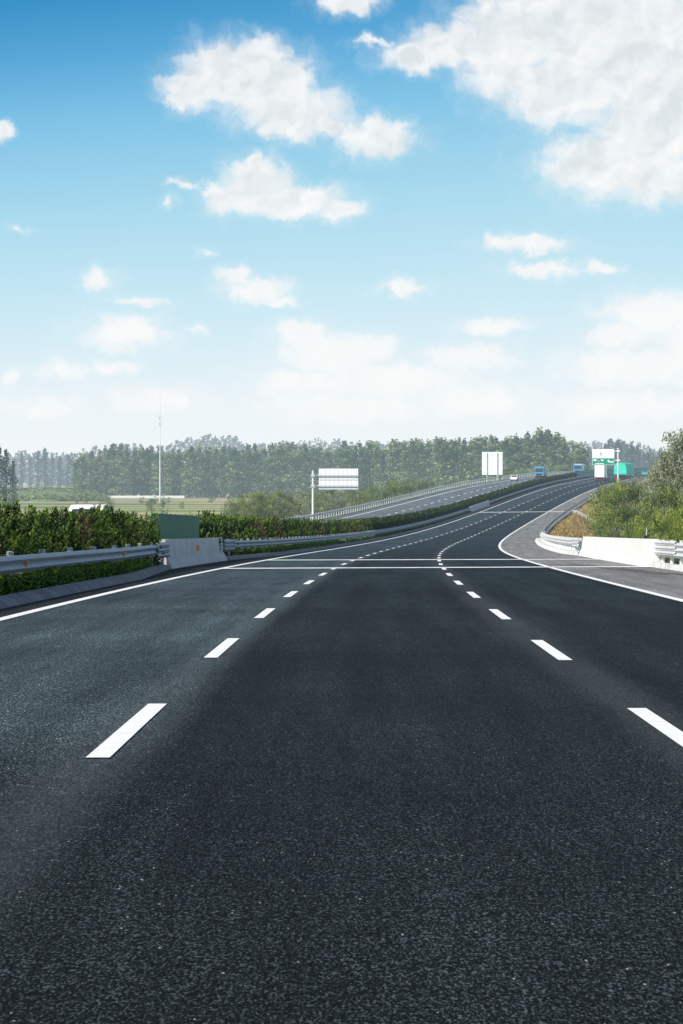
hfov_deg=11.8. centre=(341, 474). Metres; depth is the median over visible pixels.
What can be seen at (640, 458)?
tree
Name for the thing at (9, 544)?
cypress shrub
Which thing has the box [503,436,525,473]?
poplar tree
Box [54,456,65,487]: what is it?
tree
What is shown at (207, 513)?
cypress shrub
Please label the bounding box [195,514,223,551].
cypress shrub
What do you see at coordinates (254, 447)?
poplar tree
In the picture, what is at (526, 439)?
poplar tree
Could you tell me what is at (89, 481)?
poplar tree
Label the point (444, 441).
poplar tree
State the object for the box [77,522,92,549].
cypress shrub
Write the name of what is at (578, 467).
blue truck
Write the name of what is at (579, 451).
poplar tree
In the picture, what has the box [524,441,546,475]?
poplar tree
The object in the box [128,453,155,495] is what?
poplar tree
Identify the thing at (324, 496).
roadside tree
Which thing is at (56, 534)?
cypress shrub
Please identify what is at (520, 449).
poplar tree
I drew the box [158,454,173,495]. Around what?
poplar tree
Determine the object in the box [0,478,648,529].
ground
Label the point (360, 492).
roadside tree
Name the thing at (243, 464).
poplar tree
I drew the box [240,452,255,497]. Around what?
poplar tree
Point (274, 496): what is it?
roadside tree
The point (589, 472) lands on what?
anti glare screen
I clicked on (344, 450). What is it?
poplar tree
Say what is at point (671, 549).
guardrail
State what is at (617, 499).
green bush
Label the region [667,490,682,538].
green bush
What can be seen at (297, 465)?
poplar tree
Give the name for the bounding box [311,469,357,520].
cantilever sign
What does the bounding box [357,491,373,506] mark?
roadside tree
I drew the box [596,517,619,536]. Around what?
green bush
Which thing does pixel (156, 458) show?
poplar tree
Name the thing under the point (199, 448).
poplar tree
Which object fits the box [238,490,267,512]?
roadside tree
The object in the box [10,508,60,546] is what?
cypress shrub
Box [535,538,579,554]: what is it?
pale kerb
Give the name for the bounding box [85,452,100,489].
poplar tree
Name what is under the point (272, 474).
poplar tree
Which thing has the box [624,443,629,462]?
tree
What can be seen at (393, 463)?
poplar tree
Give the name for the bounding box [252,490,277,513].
roadside tree
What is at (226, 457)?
poplar tree
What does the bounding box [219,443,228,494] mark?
poplar tree
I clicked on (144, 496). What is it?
wall
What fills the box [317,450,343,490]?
poplar tree
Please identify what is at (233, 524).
cypress shrub
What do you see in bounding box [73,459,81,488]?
poplar tree
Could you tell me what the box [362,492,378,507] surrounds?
roadside tree
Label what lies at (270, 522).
cypress shrub
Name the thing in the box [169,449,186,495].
poplar tree
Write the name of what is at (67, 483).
tree
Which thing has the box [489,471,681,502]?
guardrail
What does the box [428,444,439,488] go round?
poplar tree
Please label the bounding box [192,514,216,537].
cypress shrub
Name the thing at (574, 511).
drainage chute
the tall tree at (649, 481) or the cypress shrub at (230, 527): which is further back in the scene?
the tall tree at (649, 481)
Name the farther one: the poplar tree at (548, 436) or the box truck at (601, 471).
the poplar tree at (548, 436)
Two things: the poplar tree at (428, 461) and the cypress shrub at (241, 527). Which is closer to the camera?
the cypress shrub at (241, 527)
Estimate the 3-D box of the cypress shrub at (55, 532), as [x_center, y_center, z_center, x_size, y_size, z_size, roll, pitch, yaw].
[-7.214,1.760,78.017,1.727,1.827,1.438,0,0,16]
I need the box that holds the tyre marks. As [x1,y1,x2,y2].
[582,565,682,574]
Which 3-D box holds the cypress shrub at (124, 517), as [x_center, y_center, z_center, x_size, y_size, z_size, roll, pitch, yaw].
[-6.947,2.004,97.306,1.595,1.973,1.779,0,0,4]
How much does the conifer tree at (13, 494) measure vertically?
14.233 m
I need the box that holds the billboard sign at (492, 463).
[482,452,502,481]
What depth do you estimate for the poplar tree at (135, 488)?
1426.92 m
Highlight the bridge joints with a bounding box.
[222,511,646,568]
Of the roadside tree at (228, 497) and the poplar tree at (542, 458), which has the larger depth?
the poplar tree at (542, 458)
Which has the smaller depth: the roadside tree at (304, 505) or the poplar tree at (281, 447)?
the roadside tree at (304, 505)
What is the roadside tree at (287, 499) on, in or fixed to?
on the ground at (194, 504)
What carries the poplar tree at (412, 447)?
on the ground at (194, 504)
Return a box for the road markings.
[0,475,682,756]
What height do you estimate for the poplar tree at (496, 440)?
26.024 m
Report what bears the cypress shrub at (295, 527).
on the median soil
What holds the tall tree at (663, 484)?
on the ground at (194, 504)
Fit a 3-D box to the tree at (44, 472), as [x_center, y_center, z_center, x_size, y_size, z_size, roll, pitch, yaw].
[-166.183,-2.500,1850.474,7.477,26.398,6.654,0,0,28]
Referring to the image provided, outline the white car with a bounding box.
[510,475,518,480]
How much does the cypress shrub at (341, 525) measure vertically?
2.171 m
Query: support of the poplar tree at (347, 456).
on the ground at (194, 504)
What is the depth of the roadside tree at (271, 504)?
619.85 m
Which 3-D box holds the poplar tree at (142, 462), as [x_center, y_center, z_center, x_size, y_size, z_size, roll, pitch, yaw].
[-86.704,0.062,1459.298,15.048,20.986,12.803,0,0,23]
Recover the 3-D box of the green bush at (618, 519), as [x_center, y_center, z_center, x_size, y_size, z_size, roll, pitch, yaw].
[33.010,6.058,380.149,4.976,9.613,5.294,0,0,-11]
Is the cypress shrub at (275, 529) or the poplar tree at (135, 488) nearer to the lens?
the cypress shrub at (275, 529)
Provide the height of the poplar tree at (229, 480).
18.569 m
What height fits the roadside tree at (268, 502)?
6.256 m
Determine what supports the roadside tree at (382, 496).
on the ground at (194, 504)
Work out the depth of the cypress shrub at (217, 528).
145.74 m
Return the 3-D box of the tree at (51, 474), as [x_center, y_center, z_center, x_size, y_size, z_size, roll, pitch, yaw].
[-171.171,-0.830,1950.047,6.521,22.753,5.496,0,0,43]
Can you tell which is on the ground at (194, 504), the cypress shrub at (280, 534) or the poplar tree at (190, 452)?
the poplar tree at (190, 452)
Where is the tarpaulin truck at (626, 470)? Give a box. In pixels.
[614,463,634,478]
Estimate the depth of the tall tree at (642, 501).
359.93 m
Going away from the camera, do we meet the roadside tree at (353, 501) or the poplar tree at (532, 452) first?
the roadside tree at (353, 501)
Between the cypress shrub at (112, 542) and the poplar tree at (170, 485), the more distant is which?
the poplar tree at (170, 485)
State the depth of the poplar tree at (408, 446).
1347.24 m
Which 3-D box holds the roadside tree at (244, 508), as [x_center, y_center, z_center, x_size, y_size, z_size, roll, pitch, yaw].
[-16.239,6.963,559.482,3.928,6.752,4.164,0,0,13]
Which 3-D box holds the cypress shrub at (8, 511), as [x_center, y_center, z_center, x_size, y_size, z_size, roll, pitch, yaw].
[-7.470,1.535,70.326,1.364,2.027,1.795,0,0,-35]
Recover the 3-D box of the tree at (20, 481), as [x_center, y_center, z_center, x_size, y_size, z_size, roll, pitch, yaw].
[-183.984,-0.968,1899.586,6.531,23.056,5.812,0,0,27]
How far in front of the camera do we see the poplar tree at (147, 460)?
1429.71 m
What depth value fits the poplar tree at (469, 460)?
1291.24 m
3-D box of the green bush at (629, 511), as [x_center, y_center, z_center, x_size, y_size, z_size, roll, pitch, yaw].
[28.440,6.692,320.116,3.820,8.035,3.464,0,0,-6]
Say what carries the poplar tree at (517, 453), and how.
on the ground at (194, 504)
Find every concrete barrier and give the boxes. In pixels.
[160,538,227,568]
[469,500,489,511]
[578,536,660,566]
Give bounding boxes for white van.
[69,504,109,514]
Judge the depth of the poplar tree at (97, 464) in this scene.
1432.77 m
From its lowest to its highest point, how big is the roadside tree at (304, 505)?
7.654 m
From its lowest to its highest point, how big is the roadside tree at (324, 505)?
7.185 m
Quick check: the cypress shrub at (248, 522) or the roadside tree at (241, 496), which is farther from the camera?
the roadside tree at (241, 496)
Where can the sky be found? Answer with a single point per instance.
(253, 221)
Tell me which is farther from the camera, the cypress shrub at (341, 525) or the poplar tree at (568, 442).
the poplar tree at (568, 442)
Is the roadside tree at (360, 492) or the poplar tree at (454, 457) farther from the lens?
the poplar tree at (454, 457)
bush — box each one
[145,499,157,512]
[157,494,167,504]
[209,493,215,504]
[581,477,641,535]
[586,482,626,535]
[592,502,620,536]
[593,484,626,533]
[593,501,618,536]
[595,477,639,522]
[595,488,636,531]
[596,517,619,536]
[597,497,622,535]
[600,507,623,537]
[606,486,643,535]
[609,522,622,537]
[615,506,631,536]
[618,485,648,538]
[618,503,646,537]
[620,526,640,537]
[627,518,648,538]
[632,501,665,538]
[633,513,666,540]
[637,489,680,538]
[640,485,681,562]
[649,513,669,562]
[651,505,679,562]
[656,485,682,560]
[663,509,682,563]
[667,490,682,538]
[667,502,682,563]
[674,507,682,538]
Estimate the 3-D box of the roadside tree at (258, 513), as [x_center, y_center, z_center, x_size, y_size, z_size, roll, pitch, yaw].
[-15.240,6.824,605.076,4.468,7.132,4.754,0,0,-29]
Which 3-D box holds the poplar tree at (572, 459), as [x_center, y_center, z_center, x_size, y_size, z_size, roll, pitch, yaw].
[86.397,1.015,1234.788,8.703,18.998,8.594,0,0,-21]
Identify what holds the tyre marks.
on the road shoulder at (520, 543)
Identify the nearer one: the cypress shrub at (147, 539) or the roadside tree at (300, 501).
the cypress shrub at (147, 539)
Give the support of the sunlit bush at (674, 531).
on the ground at (194, 504)
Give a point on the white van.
(75, 507)
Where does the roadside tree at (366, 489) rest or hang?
on the ground at (194, 504)
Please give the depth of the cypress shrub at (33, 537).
71.98 m
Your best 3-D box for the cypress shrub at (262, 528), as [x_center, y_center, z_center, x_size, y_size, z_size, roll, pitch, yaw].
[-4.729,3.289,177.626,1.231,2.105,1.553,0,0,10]
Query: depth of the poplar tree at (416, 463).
1347.43 m
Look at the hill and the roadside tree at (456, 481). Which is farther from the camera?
the hill
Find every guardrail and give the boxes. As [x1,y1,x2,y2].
[0,542,169,575]
[222,508,470,555]
[280,471,572,520]
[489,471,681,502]
[540,532,581,550]
[542,472,677,533]
[654,540,682,564]
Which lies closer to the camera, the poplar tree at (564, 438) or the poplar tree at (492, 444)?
the poplar tree at (492, 444)
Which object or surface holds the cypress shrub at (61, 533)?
on the median soil
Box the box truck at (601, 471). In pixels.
[595,465,607,480]
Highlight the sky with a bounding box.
[0,0,682,475]
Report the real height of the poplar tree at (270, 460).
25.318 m
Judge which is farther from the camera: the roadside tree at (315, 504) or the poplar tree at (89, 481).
the poplar tree at (89, 481)
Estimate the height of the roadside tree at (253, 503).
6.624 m
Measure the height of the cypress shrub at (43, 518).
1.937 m
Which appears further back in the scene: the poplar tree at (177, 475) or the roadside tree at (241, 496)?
the poplar tree at (177, 475)
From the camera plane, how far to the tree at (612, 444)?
1748.32 m
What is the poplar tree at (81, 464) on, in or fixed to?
on the ground at (194, 504)
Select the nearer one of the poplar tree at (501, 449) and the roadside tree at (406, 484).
the roadside tree at (406, 484)
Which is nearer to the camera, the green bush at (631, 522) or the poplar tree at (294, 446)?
the green bush at (631, 522)
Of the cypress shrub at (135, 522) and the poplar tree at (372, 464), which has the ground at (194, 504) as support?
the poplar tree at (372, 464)
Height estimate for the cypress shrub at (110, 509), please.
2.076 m
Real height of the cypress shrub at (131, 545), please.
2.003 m
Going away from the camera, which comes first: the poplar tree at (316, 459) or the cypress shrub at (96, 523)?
the cypress shrub at (96, 523)
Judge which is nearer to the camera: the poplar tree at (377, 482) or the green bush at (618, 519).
the green bush at (618, 519)
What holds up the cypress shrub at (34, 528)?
on the median soil
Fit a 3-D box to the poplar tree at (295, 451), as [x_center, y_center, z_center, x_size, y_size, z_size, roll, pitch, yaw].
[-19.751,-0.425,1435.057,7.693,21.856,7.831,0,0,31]
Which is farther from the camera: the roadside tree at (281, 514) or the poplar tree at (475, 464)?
the poplar tree at (475, 464)
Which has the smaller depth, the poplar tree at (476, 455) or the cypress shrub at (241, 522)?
the cypress shrub at (241, 522)
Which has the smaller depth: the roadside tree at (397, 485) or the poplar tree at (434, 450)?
the roadside tree at (397, 485)
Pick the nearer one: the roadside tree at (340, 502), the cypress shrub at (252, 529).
the cypress shrub at (252, 529)
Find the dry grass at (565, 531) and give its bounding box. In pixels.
[550,485,657,539]
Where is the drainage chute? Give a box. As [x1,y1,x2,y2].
[572,510,599,525]
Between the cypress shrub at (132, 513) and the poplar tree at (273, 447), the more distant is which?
the poplar tree at (273, 447)
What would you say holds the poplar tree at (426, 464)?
on the ground at (194, 504)
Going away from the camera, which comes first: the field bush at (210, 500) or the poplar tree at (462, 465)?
the field bush at (210, 500)
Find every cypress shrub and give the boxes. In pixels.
[0,496,33,554]
[0,503,28,554]
[0,513,32,554]
[0,514,22,556]
[0,515,19,555]
[0,524,14,555]
[0,525,4,551]
[4,514,36,553]
[7,516,44,554]
[8,505,46,554]
[9,506,53,552]
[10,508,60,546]
[16,515,60,552]
[17,506,61,552]
[19,513,48,552]
[19,513,68,553]
[22,511,70,551]
[34,507,78,551]
[48,511,84,544]
[50,510,81,550]
[51,508,111,548]
[52,514,82,550]
[56,507,96,549]
[58,503,111,547]
[59,506,100,549]
[66,519,81,549]
[75,511,119,548]
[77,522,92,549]
[90,505,125,548]
[90,513,110,548]
[92,509,136,546]
[96,516,115,548]
[100,510,130,546]
[102,508,125,547]
[106,511,136,546]
[107,518,126,545]
[125,511,138,534]
[126,511,164,560]
[126,516,146,558]
[126,516,147,557]
[127,517,148,558]
[129,514,150,542]
[130,520,152,545]
[134,512,163,564]
[135,515,161,565]
[136,514,158,560]
[136,525,162,563]
[185,513,214,537]
[189,511,221,549]
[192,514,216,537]
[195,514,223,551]
[197,510,221,537]
[199,509,218,537]
[199,513,207,537]
[199,514,226,554]
[205,512,227,540]
[215,511,234,554]
[219,515,238,553]
[220,516,235,538]
[226,513,254,539]
[226,514,240,540]
[229,514,250,539]
[229,515,240,540]
[229,516,248,539]
[232,517,253,539]
[239,513,257,539]
[239,518,247,538]
[242,516,255,538]
[249,517,259,539]
[252,517,266,539]
[255,517,265,539]
[259,517,268,538]
[265,517,275,538]
[265,520,272,537]
[267,516,276,537]
[267,519,279,537]
[270,516,288,537]
[274,519,285,538]
[283,517,302,536]
[294,519,298,537]
[301,520,309,536]
[303,518,311,535]
[337,520,343,534]
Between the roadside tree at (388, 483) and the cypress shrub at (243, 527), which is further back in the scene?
the roadside tree at (388, 483)
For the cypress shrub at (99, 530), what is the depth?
87.90 m
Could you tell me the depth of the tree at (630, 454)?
1530.93 m
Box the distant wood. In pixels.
[0,433,682,486]
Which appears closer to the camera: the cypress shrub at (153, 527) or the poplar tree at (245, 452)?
the cypress shrub at (153, 527)
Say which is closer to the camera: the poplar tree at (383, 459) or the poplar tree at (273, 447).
the poplar tree at (383, 459)
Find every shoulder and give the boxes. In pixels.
[0,475,614,616]
[501,476,682,598]
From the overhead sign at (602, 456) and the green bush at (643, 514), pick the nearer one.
the green bush at (643, 514)
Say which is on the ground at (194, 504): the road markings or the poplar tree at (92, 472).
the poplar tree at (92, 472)
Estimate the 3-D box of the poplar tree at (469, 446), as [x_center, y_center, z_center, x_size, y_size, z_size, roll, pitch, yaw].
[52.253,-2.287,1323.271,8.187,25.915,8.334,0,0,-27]
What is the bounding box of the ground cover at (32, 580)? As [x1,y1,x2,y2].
[0,476,589,595]
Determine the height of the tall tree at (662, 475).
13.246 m
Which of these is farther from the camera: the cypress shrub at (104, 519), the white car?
the white car
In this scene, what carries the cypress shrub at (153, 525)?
on the median soil
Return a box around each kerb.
[0,564,170,608]
[226,473,649,559]
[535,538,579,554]
[546,477,651,533]
[654,563,682,571]
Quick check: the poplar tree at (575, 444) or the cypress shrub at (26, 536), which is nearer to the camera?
the cypress shrub at (26, 536)
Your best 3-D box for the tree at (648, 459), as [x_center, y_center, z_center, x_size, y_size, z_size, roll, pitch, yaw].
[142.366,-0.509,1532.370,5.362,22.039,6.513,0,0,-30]
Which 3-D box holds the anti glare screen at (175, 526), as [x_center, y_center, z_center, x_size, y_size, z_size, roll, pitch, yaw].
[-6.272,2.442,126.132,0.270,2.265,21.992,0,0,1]
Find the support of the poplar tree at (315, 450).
on the ground at (194, 504)
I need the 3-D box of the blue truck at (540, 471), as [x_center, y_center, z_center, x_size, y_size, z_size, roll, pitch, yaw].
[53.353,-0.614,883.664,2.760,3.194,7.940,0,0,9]
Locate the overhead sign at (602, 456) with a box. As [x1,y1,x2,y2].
[592,448,619,479]
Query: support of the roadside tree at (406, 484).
on the ground at (194, 504)
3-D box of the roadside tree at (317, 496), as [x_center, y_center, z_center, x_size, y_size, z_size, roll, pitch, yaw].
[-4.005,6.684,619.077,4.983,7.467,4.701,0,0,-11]
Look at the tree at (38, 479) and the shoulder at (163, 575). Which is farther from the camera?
the tree at (38, 479)
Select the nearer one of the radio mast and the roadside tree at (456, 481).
the roadside tree at (456, 481)
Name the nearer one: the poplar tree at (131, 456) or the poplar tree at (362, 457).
the poplar tree at (362, 457)
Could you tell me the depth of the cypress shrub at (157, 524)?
109.06 m
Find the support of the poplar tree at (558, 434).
on the ground at (194, 504)
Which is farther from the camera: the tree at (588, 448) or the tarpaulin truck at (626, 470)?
the tree at (588, 448)
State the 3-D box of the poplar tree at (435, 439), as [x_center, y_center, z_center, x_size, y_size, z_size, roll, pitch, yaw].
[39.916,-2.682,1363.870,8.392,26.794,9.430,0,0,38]
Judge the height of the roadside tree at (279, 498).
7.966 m
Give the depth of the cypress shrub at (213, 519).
141.61 m
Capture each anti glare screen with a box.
[152,513,198,538]
[575,468,679,477]
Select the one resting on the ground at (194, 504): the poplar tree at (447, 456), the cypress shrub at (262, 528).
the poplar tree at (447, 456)
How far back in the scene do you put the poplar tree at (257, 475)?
1399.42 m
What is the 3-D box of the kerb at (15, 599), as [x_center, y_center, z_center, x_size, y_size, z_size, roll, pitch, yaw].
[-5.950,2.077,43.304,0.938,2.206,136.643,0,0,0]
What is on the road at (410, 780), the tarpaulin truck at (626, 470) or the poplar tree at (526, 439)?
the tarpaulin truck at (626, 470)
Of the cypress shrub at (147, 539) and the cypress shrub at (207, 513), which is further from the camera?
the cypress shrub at (207, 513)
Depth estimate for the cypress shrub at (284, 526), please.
201.41 m
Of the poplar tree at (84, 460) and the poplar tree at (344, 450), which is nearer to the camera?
the poplar tree at (344, 450)
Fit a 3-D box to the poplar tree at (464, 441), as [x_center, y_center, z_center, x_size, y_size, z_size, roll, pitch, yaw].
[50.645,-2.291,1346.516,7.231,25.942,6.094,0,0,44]
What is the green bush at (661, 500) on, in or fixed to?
on the ground at (194, 504)
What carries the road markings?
on the road at (410, 780)
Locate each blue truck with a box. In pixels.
[534,467,546,478]
[573,464,583,471]
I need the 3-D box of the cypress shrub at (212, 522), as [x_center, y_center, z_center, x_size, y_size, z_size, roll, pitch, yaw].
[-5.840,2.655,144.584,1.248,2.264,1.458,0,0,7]
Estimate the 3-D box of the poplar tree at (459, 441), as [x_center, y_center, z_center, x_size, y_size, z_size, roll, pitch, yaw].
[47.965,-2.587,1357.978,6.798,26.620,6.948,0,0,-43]
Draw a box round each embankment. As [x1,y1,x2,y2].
[314,476,529,519]
[548,479,679,536]
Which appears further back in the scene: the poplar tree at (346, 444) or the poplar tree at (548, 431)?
the poplar tree at (346, 444)
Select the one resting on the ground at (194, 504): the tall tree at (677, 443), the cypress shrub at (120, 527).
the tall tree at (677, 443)
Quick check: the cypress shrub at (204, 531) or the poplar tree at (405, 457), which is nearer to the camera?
the cypress shrub at (204, 531)
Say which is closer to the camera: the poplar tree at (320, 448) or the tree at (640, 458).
the poplar tree at (320, 448)
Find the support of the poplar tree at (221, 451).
on the ground at (194, 504)
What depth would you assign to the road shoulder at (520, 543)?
127.19 m
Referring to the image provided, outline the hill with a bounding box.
[1,486,110,501]
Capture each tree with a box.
[0,447,7,508]
[0,449,13,504]
[8,461,18,509]
[11,459,18,488]
[17,454,25,487]
[25,457,33,487]
[32,450,42,487]
[40,448,50,486]
[48,455,56,487]
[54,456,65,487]
[62,454,71,487]
[68,460,79,488]
[69,457,82,488]
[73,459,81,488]
[76,461,100,491]
[77,455,86,489]
[78,453,89,489]
[83,457,107,492]
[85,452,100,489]
[88,450,95,489]
[93,450,102,492]
[94,451,114,494]
[99,448,110,495]
[104,449,116,495]
[105,458,131,495]
[106,443,123,495]
[114,443,124,495]
[119,455,138,494]
[120,450,131,495]
[122,445,130,495]
[128,448,143,495]
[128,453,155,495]
[130,451,154,495]
[131,446,142,495]
[132,447,146,488]
[139,448,155,495]
[141,461,157,494]
[147,445,154,470]
[150,454,163,495]
[150,461,171,495]
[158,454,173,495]
[158,500,168,513]
[161,453,178,495]
[165,456,179,495]
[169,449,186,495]
[171,454,186,495]
[178,452,190,497]
[180,447,193,497]
[185,446,198,497]
[187,452,205,497]
[188,452,211,497]
[193,444,206,496]
[196,451,211,497]
[201,447,210,496]
[201,448,214,497]
[204,451,221,496]
[208,448,221,497]
[209,454,234,497]
[216,452,229,497]
[218,447,226,495]
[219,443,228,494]
[220,498,241,516]
[223,457,238,497]
[223,494,244,514]
[224,450,233,495]
[225,449,246,497]
[226,445,234,495]
[230,453,241,497]
[231,453,255,496]
[231,492,262,517]
[234,497,256,516]
[237,458,255,497]
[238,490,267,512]
[239,497,257,517]
[240,447,249,495]
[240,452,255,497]
[241,444,251,492]
[246,448,267,492]
[250,453,261,489]
[251,443,262,490]
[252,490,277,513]
[254,457,270,493]
[254,494,272,518]
[256,497,276,519]
[259,448,268,491]
[261,494,278,516]
[262,449,280,497]
[265,443,282,494]
[266,442,274,494]
[266,493,281,517]
[267,488,288,518]
[271,444,290,497]
[271,447,282,494]
[272,451,304,494]
[274,490,290,518]
[279,446,289,493]
[281,443,295,493]
[281,490,303,517]
[287,495,306,517]
[290,442,297,495]
[290,492,310,517]
[290,492,311,519]
[291,448,304,495]
[292,449,302,495]
[293,450,304,496]
[295,446,317,495]
[298,441,309,492]
[301,454,332,495]
[304,447,317,495]
[306,493,325,518]
[307,451,332,494]
[307,491,331,517]
[310,448,320,497]
[314,493,333,518]
[315,489,343,515]
[316,446,323,492]
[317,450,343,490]
[317,453,350,498]
[318,449,334,493]
[320,489,344,515]
[324,490,346,513]
[328,490,351,514]
[333,457,352,498]
[338,497,352,512]
[339,446,347,494]
[342,440,351,496]
[343,448,353,496]
[343,490,357,510]
[347,446,358,494]
[349,445,360,496]
[350,488,367,509]
[351,496,366,510]
[354,450,370,498]
[355,447,387,489]
[356,440,361,497]
[357,446,371,496]
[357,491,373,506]
[358,447,395,494]
[360,442,377,490]
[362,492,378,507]
[364,485,388,504]
[369,490,389,503]
[370,484,390,505]
[371,445,383,494]
[373,442,386,484]
[376,481,408,501]
[378,449,387,492]
[379,482,414,501]
[381,442,400,491]
[383,439,405,482]
[384,479,406,497]
[385,439,408,495]
[393,477,416,497]
[394,442,414,494]
[394,447,411,484]
[397,476,423,494]
[405,438,415,480]
[406,480,424,496]
[408,439,420,486]
[410,445,437,490]
[412,439,433,489]
[412,479,430,491]
[414,438,419,447]
[415,445,425,494]
[419,480,433,494]
[420,439,431,476]
[420,441,435,490]
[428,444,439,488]
[430,436,438,465]
[430,437,450,488]
[431,437,452,484]
[438,441,453,487]
[440,438,464,487]
[448,441,464,481]
[448,478,463,486]
[450,444,483,483]
[451,452,469,480]
[454,444,468,482]
[457,437,462,477]
[460,438,467,480]
[464,454,489,482]
[465,437,474,477]
[468,436,484,477]
[471,436,490,482]
[475,435,482,467]
[479,475,503,481]
[487,437,495,479]
[490,436,499,478]
[491,440,508,480]
[502,436,513,477]
[503,435,513,462]
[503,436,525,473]
[505,442,535,476]
[506,468,525,475]
[509,436,532,466]
[509,438,526,472]
[519,435,539,466]
[522,431,536,470]
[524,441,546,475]
[525,464,548,475]
[528,426,556,472]
[529,438,571,466]
[532,442,560,473]
[534,427,545,466]
[541,433,548,462]
[541,462,561,474]
[543,429,553,444]
[544,435,565,474]
[546,432,557,466]
[546,436,571,469]
[550,432,566,471]
[557,464,570,471]
[558,441,570,472]
[560,453,580,472]
[561,436,571,463]
[570,442,579,470]
[571,448,581,470]
[576,447,590,470]
[585,446,593,469]
[606,440,613,468]
[607,443,616,468]
[609,438,615,467]
[612,438,621,467]
[620,441,626,462]
[620,441,628,462]
[623,475,638,525]
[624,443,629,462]
[625,442,635,465]
[631,446,636,465]
[633,476,649,519]
[634,442,641,467]
[636,449,642,467]
[637,469,665,514]
[639,488,648,530]
[640,451,646,467]
[642,447,680,512]
[644,427,682,532]
[645,428,682,538]
[645,450,651,467]
[646,479,660,533]
[650,452,654,466]
[652,453,681,529]
[656,477,669,534]
[659,440,682,527]
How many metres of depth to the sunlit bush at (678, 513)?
235.01 m
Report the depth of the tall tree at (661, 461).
340.19 m
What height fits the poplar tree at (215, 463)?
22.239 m
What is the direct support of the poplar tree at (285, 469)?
on the ground at (194, 504)
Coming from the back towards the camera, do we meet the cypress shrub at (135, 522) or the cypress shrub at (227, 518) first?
the cypress shrub at (227, 518)
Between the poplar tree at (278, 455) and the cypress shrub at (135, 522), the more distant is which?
the poplar tree at (278, 455)
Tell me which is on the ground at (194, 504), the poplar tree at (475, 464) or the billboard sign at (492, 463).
the poplar tree at (475, 464)
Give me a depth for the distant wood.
2477.78 m
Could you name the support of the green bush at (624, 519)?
on the ground at (194, 504)
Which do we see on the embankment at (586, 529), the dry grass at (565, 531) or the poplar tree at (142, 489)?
the dry grass at (565, 531)
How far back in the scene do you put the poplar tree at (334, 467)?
1374.53 m
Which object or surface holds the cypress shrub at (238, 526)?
on the median soil
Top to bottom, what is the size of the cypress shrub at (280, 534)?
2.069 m
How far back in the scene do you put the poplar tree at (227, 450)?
1475.02 m
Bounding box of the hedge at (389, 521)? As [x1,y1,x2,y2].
[362,472,576,531]
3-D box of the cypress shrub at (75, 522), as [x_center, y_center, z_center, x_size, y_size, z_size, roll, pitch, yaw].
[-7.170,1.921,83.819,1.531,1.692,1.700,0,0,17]
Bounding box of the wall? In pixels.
[108,496,183,497]
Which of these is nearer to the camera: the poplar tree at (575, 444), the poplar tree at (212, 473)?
the poplar tree at (575, 444)
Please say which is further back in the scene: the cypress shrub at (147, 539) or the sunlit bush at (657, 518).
the sunlit bush at (657, 518)
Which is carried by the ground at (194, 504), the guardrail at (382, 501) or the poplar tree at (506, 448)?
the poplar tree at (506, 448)
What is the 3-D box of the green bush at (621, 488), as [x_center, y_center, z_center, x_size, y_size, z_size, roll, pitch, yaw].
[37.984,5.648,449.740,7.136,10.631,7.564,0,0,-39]
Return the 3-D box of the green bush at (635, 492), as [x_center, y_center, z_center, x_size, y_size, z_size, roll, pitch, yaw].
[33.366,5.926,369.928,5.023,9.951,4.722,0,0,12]
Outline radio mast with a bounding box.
[159,415,161,502]
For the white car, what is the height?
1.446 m
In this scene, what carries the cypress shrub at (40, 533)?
on the median soil
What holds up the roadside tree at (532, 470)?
on the ground at (194, 504)
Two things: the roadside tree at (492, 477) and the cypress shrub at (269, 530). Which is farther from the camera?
the roadside tree at (492, 477)
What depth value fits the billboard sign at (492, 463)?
862.34 m
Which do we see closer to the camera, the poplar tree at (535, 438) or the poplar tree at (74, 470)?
the poplar tree at (535, 438)
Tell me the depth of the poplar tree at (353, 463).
1394.60 m
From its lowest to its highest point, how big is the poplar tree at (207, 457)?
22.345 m
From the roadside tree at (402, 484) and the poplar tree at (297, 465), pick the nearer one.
the roadside tree at (402, 484)
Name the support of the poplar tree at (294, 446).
on the ground at (194, 504)
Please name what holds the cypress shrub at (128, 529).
on the median soil
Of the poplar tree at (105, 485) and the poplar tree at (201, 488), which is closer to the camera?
the poplar tree at (201, 488)
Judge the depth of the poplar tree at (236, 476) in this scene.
1403.14 m
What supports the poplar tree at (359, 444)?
on the ground at (194, 504)
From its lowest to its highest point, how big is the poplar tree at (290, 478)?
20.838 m
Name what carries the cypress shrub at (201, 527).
on the median soil
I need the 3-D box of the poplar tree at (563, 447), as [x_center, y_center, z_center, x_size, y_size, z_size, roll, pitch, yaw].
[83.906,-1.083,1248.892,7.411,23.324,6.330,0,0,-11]
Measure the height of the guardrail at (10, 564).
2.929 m
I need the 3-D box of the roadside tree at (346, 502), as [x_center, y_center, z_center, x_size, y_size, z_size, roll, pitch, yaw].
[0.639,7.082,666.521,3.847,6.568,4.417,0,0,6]
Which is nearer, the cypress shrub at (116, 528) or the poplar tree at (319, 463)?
the cypress shrub at (116, 528)
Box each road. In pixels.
[0,474,682,1023]
[318,475,551,521]
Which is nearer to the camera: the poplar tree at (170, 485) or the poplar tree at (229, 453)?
the poplar tree at (170, 485)
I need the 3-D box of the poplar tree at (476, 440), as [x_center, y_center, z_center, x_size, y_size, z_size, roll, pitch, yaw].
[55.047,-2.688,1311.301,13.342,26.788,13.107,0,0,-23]

